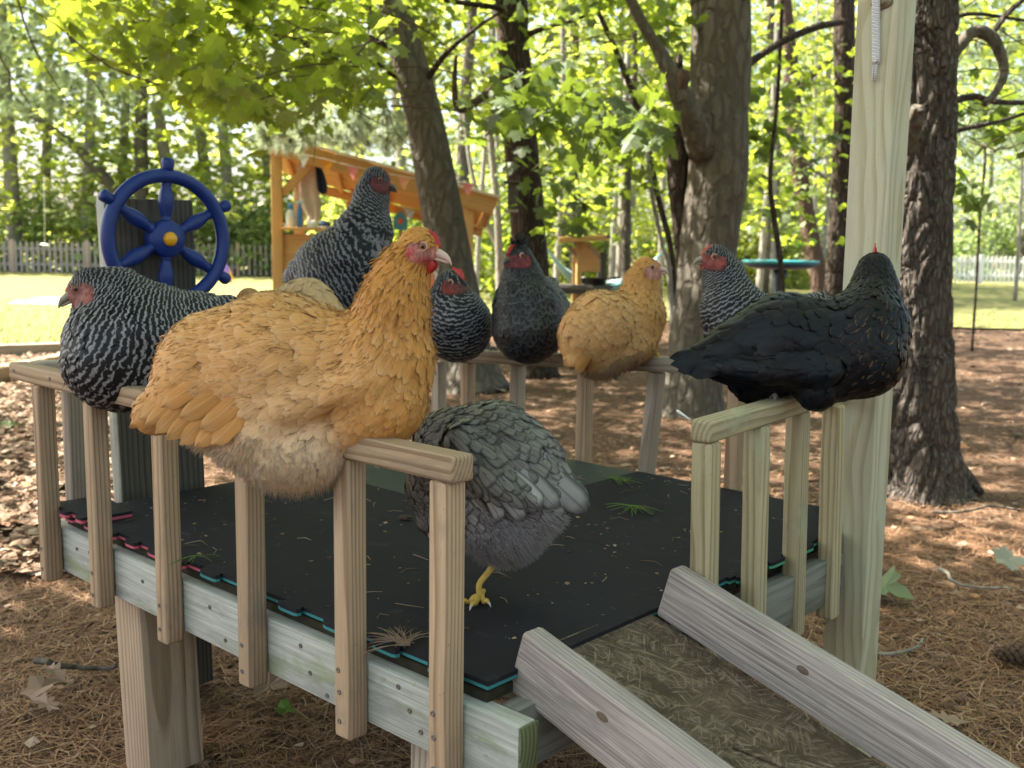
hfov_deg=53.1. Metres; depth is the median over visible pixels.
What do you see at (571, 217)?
young tree
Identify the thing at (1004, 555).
fallen leaf
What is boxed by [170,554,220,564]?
needle sprig
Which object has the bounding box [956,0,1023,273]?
leafy tree
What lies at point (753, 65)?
leafy tree
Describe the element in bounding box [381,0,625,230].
leafy tree
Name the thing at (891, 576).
fallen leaf
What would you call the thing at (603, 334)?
hen
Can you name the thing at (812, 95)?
leafy tree
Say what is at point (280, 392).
hen
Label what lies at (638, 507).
needle sprig
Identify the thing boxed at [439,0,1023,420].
maple tree
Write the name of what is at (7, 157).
leafy tree
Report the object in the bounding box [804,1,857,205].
leafy tree
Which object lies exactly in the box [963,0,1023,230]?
leafy tree
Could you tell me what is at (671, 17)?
leafy tree
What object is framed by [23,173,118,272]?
shrub
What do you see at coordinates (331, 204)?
shrub
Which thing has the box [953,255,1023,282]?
picket fence
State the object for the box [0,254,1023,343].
lawn
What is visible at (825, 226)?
young tree
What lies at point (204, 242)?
shrub
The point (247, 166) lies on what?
leafy tree
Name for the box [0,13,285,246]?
leafy tree
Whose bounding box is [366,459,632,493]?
foam mat
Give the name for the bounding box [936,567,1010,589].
stick
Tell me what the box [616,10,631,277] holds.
young tree
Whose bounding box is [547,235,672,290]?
hammock
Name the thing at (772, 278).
young tree
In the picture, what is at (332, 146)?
leafy tree
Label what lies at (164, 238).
ship wheel
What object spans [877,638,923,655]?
stick
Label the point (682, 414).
cable tie
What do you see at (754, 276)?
shrub
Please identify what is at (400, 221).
birdhouse
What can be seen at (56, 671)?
dead leaf
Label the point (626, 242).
sapling
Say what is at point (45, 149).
leafy tree
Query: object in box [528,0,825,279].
leafy tree
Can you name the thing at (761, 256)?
young tree
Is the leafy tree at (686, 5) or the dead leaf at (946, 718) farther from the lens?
the leafy tree at (686, 5)
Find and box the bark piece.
[397,515,411,519]
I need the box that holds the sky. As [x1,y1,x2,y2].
[0,0,1023,256]
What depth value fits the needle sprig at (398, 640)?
1.56 m
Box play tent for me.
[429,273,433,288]
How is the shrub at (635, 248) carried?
on the lawn at (996, 298)
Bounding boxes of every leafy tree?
[0,0,85,260]
[0,0,153,270]
[0,0,170,270]
[0,0,218,267]
[0,0,319,263]
[0,2,81,258]
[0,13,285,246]
[21,5,329,259]
[80,8,334,273]
[98,2,370,247]
[119,0,477,275]
[253,0,462,247]
[258,0,504,233]
[267,0,651,247]
[272,23,386,217]
[366,3,553,269]
[370,2,496,218]
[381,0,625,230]
[442,0,681,281]
[472,20,605,234]
[480,14,615,234]
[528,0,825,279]
[530,0,690,280]
[559,0,832,246]
[578,6,681,237]
[581,1,825,278]
[638,0,855,280]
[653,0,781,213]
[654,0,857,293]
[743,0,976,252]
[747,35,833,270]
[749,0,856,250]
[752,0,1018,228]
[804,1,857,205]
[855,1,1015,232]
[953,0,1023,216]
[953,0,1023,280]
[953,44,1023,257]
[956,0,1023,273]
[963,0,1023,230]
[974,26,1023,231]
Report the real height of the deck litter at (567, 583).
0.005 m
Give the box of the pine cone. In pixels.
[993,641,1023,665]
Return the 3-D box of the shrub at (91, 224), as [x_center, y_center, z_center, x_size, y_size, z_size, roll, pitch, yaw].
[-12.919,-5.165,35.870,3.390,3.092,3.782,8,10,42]
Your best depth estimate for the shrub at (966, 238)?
40.05 m
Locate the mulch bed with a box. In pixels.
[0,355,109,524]
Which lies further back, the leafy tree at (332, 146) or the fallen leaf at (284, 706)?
the leafy tree at (332, 146)
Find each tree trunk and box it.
[4,96,118,193]
[133,17,149,198]
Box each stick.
[33,657,117,670]
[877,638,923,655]
[932,505,1019,513]
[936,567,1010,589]
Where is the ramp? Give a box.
[512,565,1017,767]
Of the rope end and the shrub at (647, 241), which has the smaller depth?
the rope end
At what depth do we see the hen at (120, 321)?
1.97 m
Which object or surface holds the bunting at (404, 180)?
hanging from the play kiosk
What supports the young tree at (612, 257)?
on the lawn at (996, 298)
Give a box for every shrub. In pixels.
[0,182,97,270]
[0,228,25,269]
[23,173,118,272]
[87,197,130,262]
[190,186,290,275]
[191,197,257,274]
[195,202,305,274]
[228,187,330,274]
[305,188,395,238]
[321,160,421,240]
[419,137,564,287]
[458,169,551,297]
[469,155,590,297]
[544,188,616,277]
[582,193,666,283]
[631,233,675,281]
[632,193,741,287]
[736,164,821,286]
[737,218,788,281]
[739,207,824,280]
[754,178,826,288]
[953,215,1023,280]
[953,225,1003,280]
[990,219,1021,279]
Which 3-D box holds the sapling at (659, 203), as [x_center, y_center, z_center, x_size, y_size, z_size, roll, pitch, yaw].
[1.115,-1.592,8.866,0.874,3.183,0.058,1,8,0]
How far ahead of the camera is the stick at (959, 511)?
4.51 m
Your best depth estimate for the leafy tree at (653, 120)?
44.70 m
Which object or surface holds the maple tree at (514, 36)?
on the ground at (980, 356)
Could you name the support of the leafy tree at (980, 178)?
on the lawn at (996, 298)
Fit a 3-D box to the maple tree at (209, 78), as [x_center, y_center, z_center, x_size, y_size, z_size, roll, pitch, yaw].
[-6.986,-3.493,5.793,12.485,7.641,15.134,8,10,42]
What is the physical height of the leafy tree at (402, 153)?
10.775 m
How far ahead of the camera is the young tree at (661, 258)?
18.62 m
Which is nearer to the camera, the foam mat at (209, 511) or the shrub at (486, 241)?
the foam mat at (209, 511)
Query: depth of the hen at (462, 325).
2.90 m
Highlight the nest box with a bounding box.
[504,181,518,211]
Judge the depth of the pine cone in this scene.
2.88 m
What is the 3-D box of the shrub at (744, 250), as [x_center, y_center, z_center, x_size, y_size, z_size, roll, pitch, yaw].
[7.589,-4.605,30.645,4.092,4.196,4.758,8,10,42]
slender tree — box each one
[473,0,1023,291]
[824,0,854,296]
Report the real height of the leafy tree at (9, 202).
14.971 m
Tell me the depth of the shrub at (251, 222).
33.25 m
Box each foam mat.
[59,498,131,523]
[65,481,413,571]
[200,513,726,689]
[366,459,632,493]
[559,471,818,583]
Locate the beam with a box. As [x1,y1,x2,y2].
[0,353,59,381]
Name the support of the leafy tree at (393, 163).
on the lawn at (996, 298)
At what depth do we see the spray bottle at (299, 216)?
9.85 m
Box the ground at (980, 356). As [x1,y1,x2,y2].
[0,244,1023,767]
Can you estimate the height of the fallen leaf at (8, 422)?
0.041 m
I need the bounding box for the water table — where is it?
[742,259,819,291]
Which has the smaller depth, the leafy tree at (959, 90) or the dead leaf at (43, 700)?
the dead leaf at (43, 700)
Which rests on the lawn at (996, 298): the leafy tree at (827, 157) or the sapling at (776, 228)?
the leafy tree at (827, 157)
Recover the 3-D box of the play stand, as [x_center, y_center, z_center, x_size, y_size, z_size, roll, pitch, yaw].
[0.781,-1.050,11.653,0.671,1.280,0.770,1,8,0]
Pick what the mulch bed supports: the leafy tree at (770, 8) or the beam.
the beam
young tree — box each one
[439,3,496,290]
[459,31,505,292]
[535,0,608,281]
[536,1,590,270]
[563,6,660,279]
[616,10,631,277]
[622,0,669,299]
[752,0,823,290]
[754,37,811,293]
[800,0,827,241]
[803,101,832,259]
[989,146,1023,300]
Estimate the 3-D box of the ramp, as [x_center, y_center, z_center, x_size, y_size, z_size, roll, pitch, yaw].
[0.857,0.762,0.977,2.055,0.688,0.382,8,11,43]
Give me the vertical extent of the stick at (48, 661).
0.036 m
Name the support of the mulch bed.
on the ground at (980, 356)
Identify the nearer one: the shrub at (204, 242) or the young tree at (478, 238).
the young tree at (478, 238)
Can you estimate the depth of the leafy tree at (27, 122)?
36.49 m
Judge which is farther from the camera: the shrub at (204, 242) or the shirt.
the shrub at (204, 242)
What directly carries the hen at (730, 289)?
on the play platform
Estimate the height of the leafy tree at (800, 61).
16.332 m
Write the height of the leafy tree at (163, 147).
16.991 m
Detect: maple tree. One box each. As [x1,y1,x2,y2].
[0,0,527,394]
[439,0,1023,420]
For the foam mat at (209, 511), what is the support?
on the play platform
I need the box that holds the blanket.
[11,297,58,303]
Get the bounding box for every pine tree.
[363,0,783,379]
[887,0,1023,506]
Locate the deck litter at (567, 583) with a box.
[125,468,808,638]
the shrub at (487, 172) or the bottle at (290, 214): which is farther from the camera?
the shrub at (487, 172)
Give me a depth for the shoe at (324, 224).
9.88 m
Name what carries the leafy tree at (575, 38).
on the lawn at (996, 298)
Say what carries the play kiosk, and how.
on the ground at (980, 356)
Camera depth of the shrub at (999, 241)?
41.25 m
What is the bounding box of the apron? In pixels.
[296,162,321,223]
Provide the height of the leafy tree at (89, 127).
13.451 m
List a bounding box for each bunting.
[290,151,485,195]
[350,188,421,220]
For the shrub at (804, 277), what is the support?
on the lawn at (996, 298)
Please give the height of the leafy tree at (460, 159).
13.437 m
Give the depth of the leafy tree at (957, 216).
40.40 m
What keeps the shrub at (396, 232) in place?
on the lawn at (996, 298)
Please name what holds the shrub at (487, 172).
on the lawn at (996, 298)
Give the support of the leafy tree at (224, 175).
on the lawn at (996, 298)
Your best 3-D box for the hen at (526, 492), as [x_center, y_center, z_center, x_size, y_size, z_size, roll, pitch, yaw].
[-0.029,0.199,1.771,0.306,0.348,0.236,8,10,42]
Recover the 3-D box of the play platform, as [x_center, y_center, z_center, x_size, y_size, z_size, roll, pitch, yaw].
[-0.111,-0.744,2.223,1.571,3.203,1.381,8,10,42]
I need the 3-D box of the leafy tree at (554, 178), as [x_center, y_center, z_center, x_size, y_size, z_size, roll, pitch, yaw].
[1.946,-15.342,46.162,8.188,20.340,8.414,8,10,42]
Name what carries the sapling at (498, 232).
on the ground at (980, 356)
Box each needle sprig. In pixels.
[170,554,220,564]
[363,627,428,653]
[607,503,660,514]
[608,475,646,484]
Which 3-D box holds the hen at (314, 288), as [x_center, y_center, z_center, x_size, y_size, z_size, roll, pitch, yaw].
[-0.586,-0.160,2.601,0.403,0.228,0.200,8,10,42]
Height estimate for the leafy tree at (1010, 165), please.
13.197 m
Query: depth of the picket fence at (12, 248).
33.23 m
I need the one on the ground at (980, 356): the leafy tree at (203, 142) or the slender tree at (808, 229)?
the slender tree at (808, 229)
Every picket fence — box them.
[0,239,294,275]
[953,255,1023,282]
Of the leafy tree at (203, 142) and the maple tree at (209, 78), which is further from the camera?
the leafy tree at (203, 142)
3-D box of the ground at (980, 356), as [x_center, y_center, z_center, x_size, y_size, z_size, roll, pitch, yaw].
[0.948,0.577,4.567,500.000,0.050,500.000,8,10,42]
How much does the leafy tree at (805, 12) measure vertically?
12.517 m
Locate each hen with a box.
[58,266,236,412]
[129,226,451,500]
[236,277,344,309]
[282,166,396,308]
[402,399,590,610]
[430,267,497,362]
[491,231,569,364]
[556,256,668,384]
[669,243,912,411]
[693,244,828,336]
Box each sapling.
[463,113,504,266]
[487,132,502,288]
[597,11,676,296]
[621,21,637,279]
[645,152,673,326]
[768,0,784,291]
[971,118,986,350]
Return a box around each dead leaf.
[18,674,67,698]
[31,692,60,711]
[43,661,66,681]
[253,672,287,695]
[929,708,968,725]
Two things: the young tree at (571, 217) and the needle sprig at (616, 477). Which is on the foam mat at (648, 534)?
the needle sprig at (616, 477)
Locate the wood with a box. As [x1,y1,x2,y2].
[12,1,1021,273]
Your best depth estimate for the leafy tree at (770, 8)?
22.98 m
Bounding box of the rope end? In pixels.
[871,0,880,81]
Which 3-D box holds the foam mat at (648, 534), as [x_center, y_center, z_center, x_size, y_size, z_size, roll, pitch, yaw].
[0.378,0.306,2.345,0.664,0.012,0.622,8,10,42]
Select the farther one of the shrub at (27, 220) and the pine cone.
the shrub at (27, 220)
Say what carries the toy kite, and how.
on the lawn at (996, 298)
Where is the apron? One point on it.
(307, 192)
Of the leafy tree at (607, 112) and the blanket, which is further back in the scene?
the leafy tree at (607, 112)
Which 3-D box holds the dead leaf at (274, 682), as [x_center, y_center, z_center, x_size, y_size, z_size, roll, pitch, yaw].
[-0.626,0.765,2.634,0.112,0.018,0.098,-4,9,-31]
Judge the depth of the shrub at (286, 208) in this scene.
34.77 m
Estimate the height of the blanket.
0.083 m
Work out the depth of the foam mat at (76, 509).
2.25 m
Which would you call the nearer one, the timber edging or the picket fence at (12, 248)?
the timber edging
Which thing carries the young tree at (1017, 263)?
on the lawn at (996, 298)
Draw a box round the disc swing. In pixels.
[40,198,49,245]
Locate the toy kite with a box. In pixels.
[224,264,232,282]
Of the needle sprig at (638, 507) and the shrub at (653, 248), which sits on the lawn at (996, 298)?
the shrub at (653, 248)
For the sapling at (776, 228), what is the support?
on the ground at (980, 356)
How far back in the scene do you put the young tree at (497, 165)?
23.57 m
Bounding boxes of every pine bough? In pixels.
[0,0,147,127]
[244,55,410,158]
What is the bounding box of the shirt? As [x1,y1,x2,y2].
[315,166,326,194]
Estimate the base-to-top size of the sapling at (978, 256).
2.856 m
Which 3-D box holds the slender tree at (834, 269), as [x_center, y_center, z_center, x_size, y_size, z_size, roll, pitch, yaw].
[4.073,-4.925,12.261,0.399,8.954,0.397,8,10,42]
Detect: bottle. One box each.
[285,203,295,226]
[296,200,302,226]
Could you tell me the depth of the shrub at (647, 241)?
33.44 m
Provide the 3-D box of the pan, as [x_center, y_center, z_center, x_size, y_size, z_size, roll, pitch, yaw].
[0.976,-1.154,11.425,0.416,0.095,0.279,3,8,18]
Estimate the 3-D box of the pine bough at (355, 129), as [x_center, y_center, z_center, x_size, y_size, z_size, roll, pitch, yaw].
[-1.647,-2.639,9.523,1.821,1.181,1.264,1,8,-1]
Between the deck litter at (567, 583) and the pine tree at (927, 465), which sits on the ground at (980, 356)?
the pine tree at (927, 465)
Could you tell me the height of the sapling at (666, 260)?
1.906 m
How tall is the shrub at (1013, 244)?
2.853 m
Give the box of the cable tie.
[676,410,689,420]
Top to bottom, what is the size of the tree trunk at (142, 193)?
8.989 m
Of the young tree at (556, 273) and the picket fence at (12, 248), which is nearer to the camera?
the young tree at (556, 273)
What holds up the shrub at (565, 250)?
on the lawn at (996, 298)
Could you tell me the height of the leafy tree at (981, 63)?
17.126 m
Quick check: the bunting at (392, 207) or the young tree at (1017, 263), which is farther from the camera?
the young tree at (1017, 263)
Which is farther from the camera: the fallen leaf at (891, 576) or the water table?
the water table
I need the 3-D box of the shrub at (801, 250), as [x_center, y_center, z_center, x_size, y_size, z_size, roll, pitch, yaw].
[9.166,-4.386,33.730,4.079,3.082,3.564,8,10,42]
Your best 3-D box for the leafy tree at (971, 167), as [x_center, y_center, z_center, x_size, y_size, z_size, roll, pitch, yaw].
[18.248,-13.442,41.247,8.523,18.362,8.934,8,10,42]
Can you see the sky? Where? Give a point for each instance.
(22, 156)
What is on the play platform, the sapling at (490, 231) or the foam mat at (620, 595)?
the foam mat at (620, 595)
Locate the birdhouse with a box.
[393,211,407,237]
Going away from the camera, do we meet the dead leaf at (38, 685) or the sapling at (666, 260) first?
the dead leaf at (38, 685)
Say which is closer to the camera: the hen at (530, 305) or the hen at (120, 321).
the hen at (120, 321)
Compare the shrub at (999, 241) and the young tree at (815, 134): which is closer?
the young tree at (815, 134)
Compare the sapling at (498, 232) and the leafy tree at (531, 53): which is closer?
the sapling at (498, 232)
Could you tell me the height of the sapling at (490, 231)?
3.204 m
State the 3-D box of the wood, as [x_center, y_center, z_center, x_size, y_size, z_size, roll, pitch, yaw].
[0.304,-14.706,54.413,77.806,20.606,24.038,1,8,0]
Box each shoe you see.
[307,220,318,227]
[319,221,329,227]
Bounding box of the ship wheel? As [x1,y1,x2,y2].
[97,157,231,291]
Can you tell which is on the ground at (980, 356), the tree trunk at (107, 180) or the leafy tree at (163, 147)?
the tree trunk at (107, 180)
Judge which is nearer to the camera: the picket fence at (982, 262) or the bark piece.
the bark piece
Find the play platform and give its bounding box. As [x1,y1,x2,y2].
[9,0,915,767]
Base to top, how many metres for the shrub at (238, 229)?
3.399 m
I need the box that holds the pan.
[582,276,619,284]
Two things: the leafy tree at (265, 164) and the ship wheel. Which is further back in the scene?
the leafy tree at (265, 164)
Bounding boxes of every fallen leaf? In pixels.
[0,419,21,427]
[275,699,297,713]
[881,565,914,599]
[992,545,1023,570]
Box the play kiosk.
[266,133,501,289]
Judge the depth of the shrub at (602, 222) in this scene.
29.12 m
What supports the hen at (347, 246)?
on the play platform
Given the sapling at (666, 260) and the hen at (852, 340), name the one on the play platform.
the hen at (852, 340)
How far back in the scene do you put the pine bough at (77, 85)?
9.13 m
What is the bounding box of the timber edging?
[0,342,60,356]
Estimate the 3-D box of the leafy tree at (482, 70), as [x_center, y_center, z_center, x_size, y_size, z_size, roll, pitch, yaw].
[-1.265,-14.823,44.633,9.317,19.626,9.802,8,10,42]
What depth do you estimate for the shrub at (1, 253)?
36.02 m
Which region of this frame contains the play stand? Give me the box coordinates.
[558,235,612,303]

